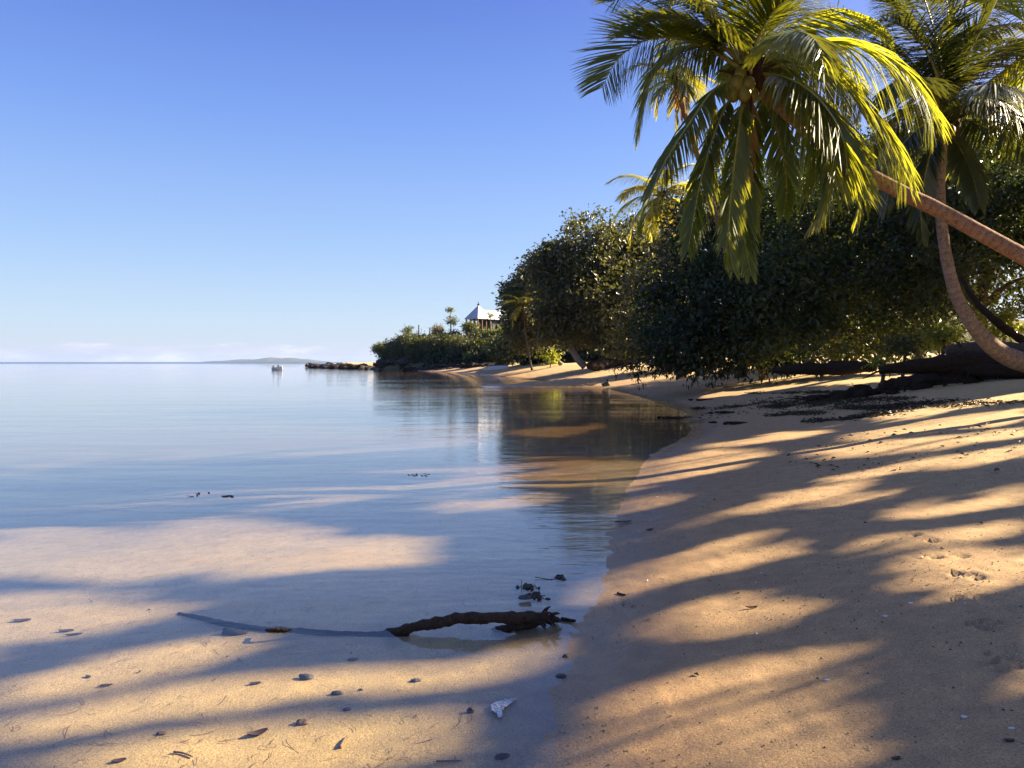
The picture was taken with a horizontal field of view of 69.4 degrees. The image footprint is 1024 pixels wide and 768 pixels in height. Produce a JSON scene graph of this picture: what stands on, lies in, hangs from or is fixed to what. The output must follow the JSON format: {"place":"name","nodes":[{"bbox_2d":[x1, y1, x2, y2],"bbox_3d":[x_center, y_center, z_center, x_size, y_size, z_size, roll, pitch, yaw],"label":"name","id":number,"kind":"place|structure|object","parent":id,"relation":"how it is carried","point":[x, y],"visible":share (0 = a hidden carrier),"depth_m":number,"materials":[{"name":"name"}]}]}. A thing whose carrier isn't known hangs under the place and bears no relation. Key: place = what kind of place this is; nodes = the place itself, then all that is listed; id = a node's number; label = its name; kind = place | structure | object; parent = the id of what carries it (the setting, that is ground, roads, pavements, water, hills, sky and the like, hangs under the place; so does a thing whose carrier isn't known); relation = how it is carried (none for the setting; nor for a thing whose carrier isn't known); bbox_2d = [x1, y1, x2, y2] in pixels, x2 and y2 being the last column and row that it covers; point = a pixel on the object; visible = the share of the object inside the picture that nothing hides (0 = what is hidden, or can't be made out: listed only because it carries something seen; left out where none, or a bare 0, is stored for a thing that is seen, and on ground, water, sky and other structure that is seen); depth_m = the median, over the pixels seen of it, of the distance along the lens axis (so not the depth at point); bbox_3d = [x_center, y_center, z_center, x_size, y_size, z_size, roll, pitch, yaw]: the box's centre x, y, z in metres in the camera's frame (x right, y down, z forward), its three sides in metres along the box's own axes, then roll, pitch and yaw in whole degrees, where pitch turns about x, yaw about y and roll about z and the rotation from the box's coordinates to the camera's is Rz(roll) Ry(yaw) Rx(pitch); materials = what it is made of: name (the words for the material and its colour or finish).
{"place":"outdoors","nodes":[
{"label":"outdoors","id":0,"kind":"place"},
{"bbox_2d":[204,357,327,361],"bbox_3d":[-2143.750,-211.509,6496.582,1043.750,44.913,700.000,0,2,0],"label":"distant hills","id":1,"kind":"structure","parent":0,"point":[270,359],"depth_m":6281.20,"materials":[{"name":"grey"}]},
{"bbox_2d":[1,496,547,767],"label":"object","id":2,"kind":"object","parent":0,"point":[248,646],"visible":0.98,"depth_m":4.36,"materials":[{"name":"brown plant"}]},
{"bbox_2d":[0,362,694,505],"bbox_3d":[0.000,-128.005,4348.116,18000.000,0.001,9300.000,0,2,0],"label":"sea","id":3,"kind":"structure","parent":0,"point":[52,414],"depth_m":20.58,"materials":[{"name":"blue liquid"}]},
{"bbox_2d":[271,365,282,369],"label":"motor boat","id":4,"kind":"object","parent":3,"relation":"on","point":[278,368],"visible":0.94,"depth_m":144.10,"materials":[{"name":"paint"}]},
{"bbox_2d":[516,580,539,591],"bbox_3d":[0.116,1.442,5.240,0.119,0.105,0.143,-2,2,-44],"label":"floating weed","id":5,"kind":"object","parent":3,"relation":"on","point":[526,586],"visible":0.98,"depth_m":5.24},
{"bbox_2d":[525,591,550,600],"bbox_3d":[0.153,1.446,5.025,0.163,0.031,0.164,-1,2,-25],"label":"floating weed","id":6,"kind":"object","parent":3,"relation":"on","point":[535,594],"visible":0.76,"depth_m":5.04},
{"bbox_2d":[535,574,565,579],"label":"floating weed","id":7,"kind":"object","parent":3,"relation":"on","point":[559,577],"visible":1,"depth_m":5.46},
{"bbox_2d":[0,353,1023,767],"bbox_3d":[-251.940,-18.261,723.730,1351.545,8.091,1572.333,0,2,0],"label":"beach","id":8,"kind":"structure","parent":0,"point":[576,539],"depth_m":4.80,"materials":[{"name":"sand"}]},
{"bbox_2d":[13,618,30,621],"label":"fallen leaf","id":9,"kind":"object","parent":8,"relation":"on","point":[21,620],"visible":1,"depth_m":4.92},
{"bbox_2d":[58,629,73,631],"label":"fallen leaf","id":10,"kind":"object","parent":8,"relation":"on","point":[63,630],"visible":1,"depth_m":4.70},
{"bbox_2d":[111,758,125,762],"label":"fallen leaf","id":11,"kind":"object","parent":8,"relation":"on","point":[117,760],"visible":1,"depth_m":3.10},
{"bbox_2d":[156,731,167,734],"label":"stone","id":12,"kind":"object","parent":8,"relation":"on","point":[161,732],"visible":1,"depth_m":3.33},
{"bbox_2d":[173,751,192,756],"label":"twig","id":13,"kind":"object","parent":8,"relation":"on","point":[180,752],"visible":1,"depth_m":3.15,"materials":[{"name":"brown wood"}]},
{"bbox_2d":[222,627,245,635],"bbox_3d":[-1.692,1.529,4.522,0.152,0.070,0.073,0,2,15],"label":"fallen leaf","id":14,"kind":"object","parent":8,"relation":"on","point":[229,631],"visible":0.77,"depth_m":4.50,"materials":[{"name":"plant"}]},
{"bbox_2d":[243,728,267,735],"bbox_3d":[-1.144,1.557,3.304,0.107,0.016,0.045,-1,2,-34],"label":"fallen leaf","id":15,"kind":"object","parent":8,"relation":"on","point":[257,732],"visible":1,"depth_m":3.31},
{"bbox_2d":[3,471,542,699],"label":"leaf bits","id":16,"kind":"object","parent":8,"relation":"on","point":[252,555],"visible":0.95,"depth_m":7.60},
{"bbox_2d":[177,612,409,636],"bbox_3d":[-1.464,1.508,4.565,1.706,0.125,0.309,1,2,17],"label":"sunken branch","id":17,"kind":"object","parent":8,"relation":"on","point":[277,629],"visible":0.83,"depth_m":4.47,"materials":[{"name":"wood"}]},
{"bbox_2d":[296,719,308,725],"bbox_3d":[-0.960,1.549,3.390,0.061,0.031,0.047,0,2,0],"label":"stone","id":18,"kind":"object","parent":8,"relation":"on","point":[299,722],"visible":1,"depth_m":3.38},
{"bbox_2d":[298,673,313,679],"bbox_3d":[-1.072,1.525,3.848,0.086,0.034,0.049,0,2,0],"label":"stone","id":19,"kind":"object","parent":8,"relation":"on","point":[306,676],"visible":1,"depth_m":3.84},
{"bbox_2d":[319,364,329,367],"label":"rock","id":20,"kind":"object","parent":8,"relation":"on","point":[324,365],"visible":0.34,"depth_m":192.41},
{"bbox_2d":[330,690,342,695],"bbox_3d":[-0.869,1.533,3.671,0.063,0.023,0.040,0,2,0],"label":"stone","id":21,"kind":"object","parent":8,"relation":"on","point":[338,692],"visible":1,"depth_m":3.66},
{"bbox_2d":[338,364,348,368],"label":"rock","id":22,"kind":"object","parent":8,"relation":"on","point":[344,366],"visible":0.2,"depth_m":172.94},
{"bbox_2d":[339,735,348,748],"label":"twig","id":23,"kind":"object","parent":8,"relation":"on","point":[342,742],"visible":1,"depth_m":3.18,"materials":[{"name":"brown wood"}]},
{"bbox_2d":[346,364,356,368],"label":"rock","id":24,"kind":"object","parent":8,"relation":"on","point":[350,366],"visible":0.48,"depth_m":169.11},
{"bbox_2d":[347,657,357,660],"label":"stone","id":25,"kind":"object","parent":8,"relation":"on","point":[352,659],"visible":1,"depth_m":4.07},
{"bbox_2d":[355,363,367,368],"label":"rock","id":26,"kind":"object","parent":8,"relation":"on","point":[358,366],"visible":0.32,"depth_m":167.54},
{"bbox_2d":[410,678,420,681],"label":"stone","id":27,"kind":"object","parent":8,"relation":"on","point":[415,680],"visible":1,"depth_m":3.77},
{"bbox_2d":[436,760,460,761],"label":"twig","id":28,"kind":"object","parent":8,"relation":"on","point":[447,760],"visible":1,"depth_m":2.99,"materials":[{"name":"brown wood"}]},
{"bbox_2d":[435,349,467,365],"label":"shrub","id":29,"kind":"object","parent":8,"relation":"on","point":[453,358],"visible":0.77,"depth_m":129.74,"materials":[{"name":"green plant"}]},
{"bbox_2d":[466,707,474,712],"bbox_3d":[-0.190,1.509,3.416,0.039,0.038,0.023,0,2,0],"label":"stone","id":30,"kind":"object","parent":8,"relation":"on","point":[470,710],"visible":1,"depth_m":3.41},
{"bbox_2d":[465,363,478,368],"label":"rock","id":31,"kind":"object","parent":8,"relation":"on","point":[470,365],"visible":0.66,"depth_m":115.88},
{"bbox_2d":[383,606,561,635],"bbox_3d":[-0.230,1.432,4.432,1.086,0.168,0.187,0,2,-7],"label":"driftwood","id":32,"kind":"object","parent":8,"relation":"on","point":[518,621],"visible":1,"depth_m":4.38,"materials":[{"name":"wood"}]},
{"bbox_2d":[460,349,487,363],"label":"shrub","id":33,"kind":"object","parent":8,"relation":"on","point":[470,358],"visible":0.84,"depth_m":125.79,"materials":[{"name":"green plant"}]},
{"bbox_2d":[481,334,498,351],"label":"shrub","id":34,"kind":"object","parent":8,"relation":"on","point":[487,340],"visible":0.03,"depth_m":119.69,"materials":[{"name":"green plant"}]},
{"bbox_2d":[483,365,508,369],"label":"upturned boat","id":35,"kind":"object","parent":8,"relation":"on","point":[493,367],"visible":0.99,"depth_m":100.52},
{"bbox_2d":[481,333,519,364],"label":"shrub","id":36,"kind":"object","parent":8,"relation":"on","point":[491,354],"visible":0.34,"depth_m":106.66,"materials":[{"name":"green plant"}]},
{"bbox_2d":[495,753,509,759],"bbox_3d":[-0.039,1.516,3.012,0.066,0.022,0.039,-1,2,-17],"label":"stone","id":37,"kind":"object","parent":8,"relation":"on","point":[501,756],"visible":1,"depth_m":3.00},
{"bbox_2d":[491,698,516,716],"bbox_3d":[-0.056,1.492,3.432,0.096,0.013,0.203,1,2,21],"label":"pale rock","id":38,"kind":"object","parent":8,"relation":"on","point":[497,707],"visible":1,"depth_m":3.43,"materials":[{"name":"stone"}]},
{"bbox_2d":[495,290,537,370],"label":"coconut palm","id":39,"kind":"object","parent":8,"relation":"on","point":[515,313],"visible":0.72,"depth_m":83.64,"materials":[{"name":"green plant"}]},
{"bbox_2d":[518,595,531,599],"bbox_3d":[0.086,1.430,4.964,0.087,0.029,0.058,-1,2,-24],"label":"stone","id":40,"kind":"object","parent":8,"relation":"on","point":[523,597],"visible":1,"depth_m":4.95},
{"bbox_2d":[490,243,569,365],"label":"broadleaf tree","id":41,"kind":"object","parent":8,"relation":"on","point":[512,286],"visible":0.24,"depth_m":86.75,"materials":[{"name":"green plant"}]},
{"bbox_2d":[536,345,564,367],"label":"shrub","id":42,"kind":"object","parent":8,"relation":"on","point":[546,357],"visible":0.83,"depth_m":82.67,"materials":[{"name":"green plant"}]},
{"bbox_2d":[492,304,613,365],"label":"shrub","id":43,"kind":"object","parent":8,"relation":"on","point":[585,355],"visible":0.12,"depth_m":97.52,"materials":[{"name":"green plant"}]},
{"bbox_2d":[555,673,566,677],"bbox_3d":[0.249,1.486,3.768,0.058,0.018,0.039,0,2,0],"label":"stone","id":44,"kind":"object","parent":8,"relation":"on","point":[560,675],"visible":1,"depth_m":3.76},
{"bbox_2d":[561,617,575,621],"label":"twig","id":45,"kind":"object","parent":8,"relation":"on","point":[567,619],"visible":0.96,"depth_m":4.56,"materials":[{"name":"brown wood"}]},
{"bbox_2d":[514,203,684,368],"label":"broadleaf tree","id":46,"kind":"object","parent":8,"relation":"on","point":[578,286],"visible":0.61,"depth_m":67.45,"materials":[{"name":"green plant"}]},
{"bbox_2d":[601,382,610,386],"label":"rock","id":47,"kind":"object","parent":8,"relation":"on","point":[604,384],"visible":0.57,"depth_m":46.21,"materials":[{"name":"stone"}]},
{"bbox_2d":[586,358,635,370],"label":"fallen log","id":48,"kind":"object","parent":8,"relation":"on","point":[597,364],"visible":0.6,"depth_m":64.54,"materials":[{"name":"brown wood"}]},
{"bbox_2d":[605,163,701,378],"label":"coconut palm","id":49,"kind":"object","parent":8,"relation":"on","point":[657,214],"visible":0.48,"depth_m":41.49,"materials":[{"name":"plant"}]},
{"bbox_2d":[600,177,722,372],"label":"broadleaf tree","id":50,"kind":"object","parent":8,"relation":"on","point":[633,356],"visible":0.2,"depth_m":51.54,"materials":[{"name":"green plant"}]},
{"bbox_2d":[657,416,691,417],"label":"weed clump","id":51,"kind":"object","parent":8,"relation":"on","point":[673,417],"visible":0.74,"depth_m":21.09,"materials":[{"name":"brown plant"}]},
{"bbox_2d":[621,54,766,379],"bbox_3d":[8.621,-6.453,31.242,8.208,13.076,3.636,-1,2,-34],"label":"coconut palm","id":52,"kind":"object","parent":8,"relation":"on","point":[680,98],"visible":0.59,"depth_m":29.93,"materials":[{"name":"plant"}]},
{"bbox_2d":[688,399,712,400],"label":"weed clump","id":53,"kind":"object","parent":8,"relation":"on","point":[699,399],"visible":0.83,"depth_m":26.83,"materials":[{"name":"black plant"}]},
{"bbox_2d":[707,411,734,413],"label":"weed clump","id":54,"kind":"object","parent":8,"relation":"on","point":[723,412],"visible":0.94,"depth_m":20.90,"materials":[{"name":"brown plant"}]},
{"bbox_2d":[599,143,846,390],"bbox_3d":[10.042,-5.923,34.202,9.743,12.321,13.527,1,2,19],"label":"broadleaf tree","id":55,"kind":"object","parent":8,"relation":"on","point":[690,327],"visible":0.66,"depth_m":31.72,"materials":[{"name":"green plant"}]},
{"bbox_2d":[708,421,747,424],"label":"weed clump","id":56,"kind":"object","parent":8,"relation":"on","point":[732,422],"visible":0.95,"depth_m":17.48,"materials":[{"name":"black plant"}]},
{"bbox_2d":[558,421,1023,767],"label":"shell grit","id":57,"kind":"object","parent":8,"relation":"on","point":[813,563],"visible":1,"depth_m":5.23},
{"bbox_2d":[569,0,1023,284],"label":"leaning palm","id":58,"kind":"object","parent":8,"relation":"on","point":[748,74],"visible":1,"depth_m":12.41,"materials":[{"name":"green plant"}]},
{"bbox_2d":[646,395,985,693],"bbox_3d":[8.358,0.438,13.518,15.250,1.436,20.931,0,2,0],"label":"sand debris","id":59,"kind":"object","parent":8,"relation":"on","point":[696,673],"visible":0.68,"depth_m":4.98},
{"bbox_2d":[772,360,876,377],"bbox_3d":[10.817,-0.503,25.660,3.419,0.630,0.857,1,2,40],"label":"fallen log","id":60,"kind":"object","parent":8,"relation":"on","point":[833,367],"visible":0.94,"depth_m":25.56,"materials":[{"name":"brown wood"}]},
{"bbox_2d":[708,153,956,384],"bbox_3d":[12.768,-5.197,30.954,10.184,10.476,9.384,-1,2,-39],"label":"broadleaf tree","id":61,"kind":"object","parent":8,"relation":"on","point":[832,263],"visible":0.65,"depth_m":29.26,"materials":[{"name":"green plant"}]},
{"bbox_2d":[643,379,1023,475],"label":"leaf litter","id":62,"kind":"object","parent":8,"relation":"on","point":[818,465],"visible":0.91,"depth_m":10.08,"materials":[{"name":"plant"}]},
{"bbox_2d":[645,434,1021,654],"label":"shell chips","id":63,"kind":"object","parent":8,"relation":"on","point":[851,519],"visible":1,"depth_m":5.60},
{"bbox_2d":[690,386,1023,422],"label":"seaweed","id":64,"kind":"object","parent":8,"relation":"on","point":[900,404],"visible":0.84,"depth_m":17.40,"materials":[{"name":"plant"}]},
{"bbox_2d":[726,89,1023,368],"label":"broadleaf tree","id":65,"kind":"object","parent":8,"relation":"on","point":[923,355],"visible":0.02,"depth_m":40.90,"materials":[{"name":"green plant"}]},
{"bbox_2d":[861,354,898,384],"bbox_3d":[10.694,-0.247,21.537,0.990,1.273,0.964,0,2,0],"label":"shrub","id":66,"kind":"object","parent":8,"relation":"on","point":[878,361],"visible":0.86,"depth_m":21.45,"materials":[{"name":"green plant"}]},
{"bbox_2d":[780,373,998,401],"bbox_3d":[12.141,-0.113,20.657,8.431,1.408,2.906,0,2,0],"label":"debris","id":67,"kind":"object","parent":8,"relation":"on","point":[861,390],"visible":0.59,"depth_m":20.26,"materials":[{"name":"brown wood"}]},
{"bbox_2d":[873,329,935,375],"bbox_3d":[12.641,-0.859,23.941,1.710,1.859,1.810,-1,2,-25],"label":"shrub","id":68,"kind":"object","parent":8,"relation":"on","point":[893,343],"visible":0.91,"depth_m":23.78,"materials":[{"name":"green plant"}]},
{"bbox_2d":[835,111,1023,357],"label":"broadleaf tree","id":69,"kind":"object","parent":8,"relation":"on","point":[1005,198],"visible":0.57,"depth_m":27.84,"materials":[{"name":"green plant"}]},
{"bbox_2d":[840,0,1023,371],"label":"curving palm","id":70,"kind":"object","parent":8,"relation":"on","point":[945,78],"visible":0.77,"depth_m":15.62,"materials":[{"name":"green plant"}]},
{"bbox_2d":[907,317,973,354],"bbox_3d":[13.325,-1.060,23.076,1.755,2.115,1.826,0,2,0],"label":"shrub","id":71,"kind":"object","parent":8,"relation":"on","point":[939,339],"visible":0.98,"depth_m":22.87,"materials":[{"name":"green plant"}]},
{"bbox_2d":[877,0,1023,180],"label":"coconut palm","id":72,"kind":"object","parent":8,"relation":"on","point":[1016,82],"visible":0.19,"depth_m":18.49,"materials":[{"name":"green plant"}]},
{"bbox_2d":[937,363,1023,379],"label":"fallen log","id":73,"kind":"object","parent":8,"relation":"on","point":[991,370],"visible":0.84,"depth_m":19.51,"materials":[{"name":"brown wood"}]},
{"bbox_2d":[959,276,1023,342],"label":"leaning tree","id":74,"kind":"object","parent":8,"relation":"on","point":[1005,328],"visible":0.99,"depth_m":21.95,"materials":[{"name":"brown wood"}]},
{"bbox_2d":[971,290,1023,341],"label":"shrub","id":75,"kind":"object","parent":8,"relation":"on","point":[1010,318],"visible":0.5,"depth_m":24.29,"materials":[{"name":"green plant"}]},
{"bbox_2d":[1004,738,1014,741],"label":"fallen leaf","id":76,"kind":"object","parent":8,"relation":"on","point":[1009,739],"visible":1,"depth_m":2.67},
{"bbox_2d":[0,0,1023,361],"label":"sky","id":77,"kind":"structure","parent":0,"point":[181,180],"materials":[{"name":"blue"}]},
{"bbox_2d":[372,308,1023,370],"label":"headland hill","id":78,"kind":"structure","parent":0,"point":[396,367],"depth_m":134.43,"materials":[{"name":"plant"}]},
{"bbox_2d":[370,341,384,354],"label":"shrub","id":79,"kind":"object","parent":78,"relation":"on","point":[375,348],"visible":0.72,"depth_m":151.25,"materials":[{"name":"green plant"}]},
{"bbox_2d":[376,358,386,363],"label":"rock","id":80,"kind":"object","parent":78,"relation":"on","point":[378,361],"visible":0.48,"depth_m":148.05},
{"bbox_2d":[374,350,388,358],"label":"shrub","id":81,"kind":"object","parent":78,"relation":"on","point":[380,356],"visible":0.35,"depth_m":150.52,"materials":[{"name":"green plant"}]},
{"bbox_2d":[378,362,388,368],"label":"rock","id":82,"kind":"object","parent":78,"relation":"on","point":[383,365],"visible":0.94,"depth_m":140.91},
{"bbox_2d":[379,337,395,358],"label":"shrub","id":83,"kind":"object","parent":78,"relation":"on","point":[385,347],"visible":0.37,"depth_m":148.60,"materials":[{"name":"green plant"}]},
{"bbox_2d":[387,330,416,353],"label":"shrub","id":84,"kind":"object","parent":78,"relation":"on","point":[398,341],"visible":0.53,"depth_m":145.69,"materials":[{"name":"green plant"}]},
{"bbox_2d":[400,357,410,363],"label":"rock","id":85,"kind":"object","parent":78,"relation":"on","point":[403,360],"visible":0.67,"depth_m":139.77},
{"bbox_2d":[399,325,414,334],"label":"papaya tree","id":86,"kind":"object","parent":78,"relation":"on","point":[408,328],"visible":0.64,"depth_m":149.20,"materials":[{"name":"green plant"}]},
{"bbox_2d":[402,329,433,355],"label":"shrub","id":87,"kind":"object","parent":78,"relation":"on","point":[413,343],"visible":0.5,"depth_m":141.31,"materials":[{"name":"green plant"}]},
{"bbox_2d":[416,333,444,355],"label":"shrub","id":88,"kind":"object","parent":78,"relation":"on","point":[426,346],"visible":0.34,"depth_m":139.04,"materials":[{"name":"green plant"}]},
{"bbox_2d":[419,348,448,364],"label":"shrub","id":89,"kind":"object","parent":78,"relation":"on","point":[432,358],"visible":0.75,"depth_m":134.92,"materials":[{"name":"green plant"}]},
{"bbox_2d":[427,323,443,334],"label":"shrub","id":90,"kind":"object","parent":78,"relation":"on","point":[437,329],"visible":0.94,"depth_m":148.26,"materials":[{"name":"green plant"}]},
{"bbox_2d":[435,331,455,337],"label":"shrub","id":91,"kind":"object","parent":78,"relation":"on","point":[443,334],"visible":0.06,"depth_m":146.17,"materials":[{"name":"green plant"}]},
{"bbox_2d":[428,333,467,355],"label":"shrub","id":92,"kind":"object","parent":78,"relation":"on","point":[444,342],"visible":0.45,"depth_m":135.59,"materials":[{"name":"green plant"}]},
{"bbox_2d":[443,307,459,334],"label":"papaya tree","id":93,"kind":"object","parent":78,"relation":"on","point":[453,320],"visible":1,"depth_m":145.61,"materials":[{"name":"green plant"}]},
{"bbox_2d":[448,329,463,335],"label":"shrub","id":94,"kind":"object","parent":78,"relation":"on","point":[454,331],"visible":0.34,"depth_m":149.21,"materials":[{"name":"green plant"}]},
{"bbox_2d":[446,335,474,355],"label":"shrub","id":95,"kind":"object","parent":78,"relation":"on","point":[460,344],"visible":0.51,"depth_m":131.75,"materials":[{"name":"green plant"}]},
{"bbox_2d":[459,320,479,334],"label":"shrub","id":96,"kind":"object","parent":78,"relation":"on","point":[466,329],"visible":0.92,"depth_m":139.84,"materials":[{"name":"green plant"}]},
{"bbox_2d":[463,334,486,354],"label":"shrub","id":97,"kind":"object","parent":78,"relation":"on","point":[477,342],"visible":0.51,"depth_m":128.75,"materials":[{"name":"green plant"}]},
{"bbox_2d":[468,326,486,336],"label":"shrub","id":98,"kind":"object","parent":78,"relation":"on","point":[476,331],"visible":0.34,"depth_m":138.09,"materials":[{"name":"green plant"}]},
{"bbox_2d":[465,301,506,329],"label":"beach house","id":99,"kind":"structure","parent":78,"relation":"on","point":[478,313],"depth_m":148.28,"materials":[{"name":"paint"}]},
{"bbox_2d":[478,346,493,362],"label":"shrub","id":100,"kind":"object","parent":78,"relation":"on","point":[486,357],"visible":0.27,"depth_m":125.83,"materials":[{"name":"green plant"}]},
{"bbox_2d":[477,325,501,339],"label":"shrub","id":101,"kind":"object","parent":78,"relation":"on","point":[492,331],"visible":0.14,"depth_m":135.18,"materials":[{"name":"green plant"}]},
{"bbox_2d":[486,312,495,329],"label":"papaya tree","id":102,"kind":"object","parent":78,"relation":"on","point":[490,315],"visible":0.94,"depth_m":137.62,"materials":[{"name":"green plant"}]},
{"bbox_2d":[494,326,510,336],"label":"shrub","id":103,"kind":"object","parent":78,"relation":"on","point":[498,329],"visible":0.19,"depth_m":131.09,"materials":[{"name":"green plant"}]},
{"bbox_2d":[888,374,1015,386],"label":"bank ground","id":104,"kind":"structure","parent":0,"point":[919,378],"depth_m":20.86,"materials":[{"name":"soil"}]},
{"bbox_2d":[863,351,1000,378],"bbox_3d":[12.038,-0.520,19.948,4.927,0.788,0.669,0,2,12],"label":"fallen log","id":105,"kind":"object","parent":104,"relation":"on","point":[934,364],"visible":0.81,"depth_m":19.91,"materials":[{"name":"brown wood"}]},
{"bbox_2d":[945,340,1023,355],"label":"fallen log","id":106,"kind":"object","parent":104,"relation":"on","point":[956,349],"visible":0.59,"depth_m":21.17,"materials":[{"name":"brown wood"}]}
]}

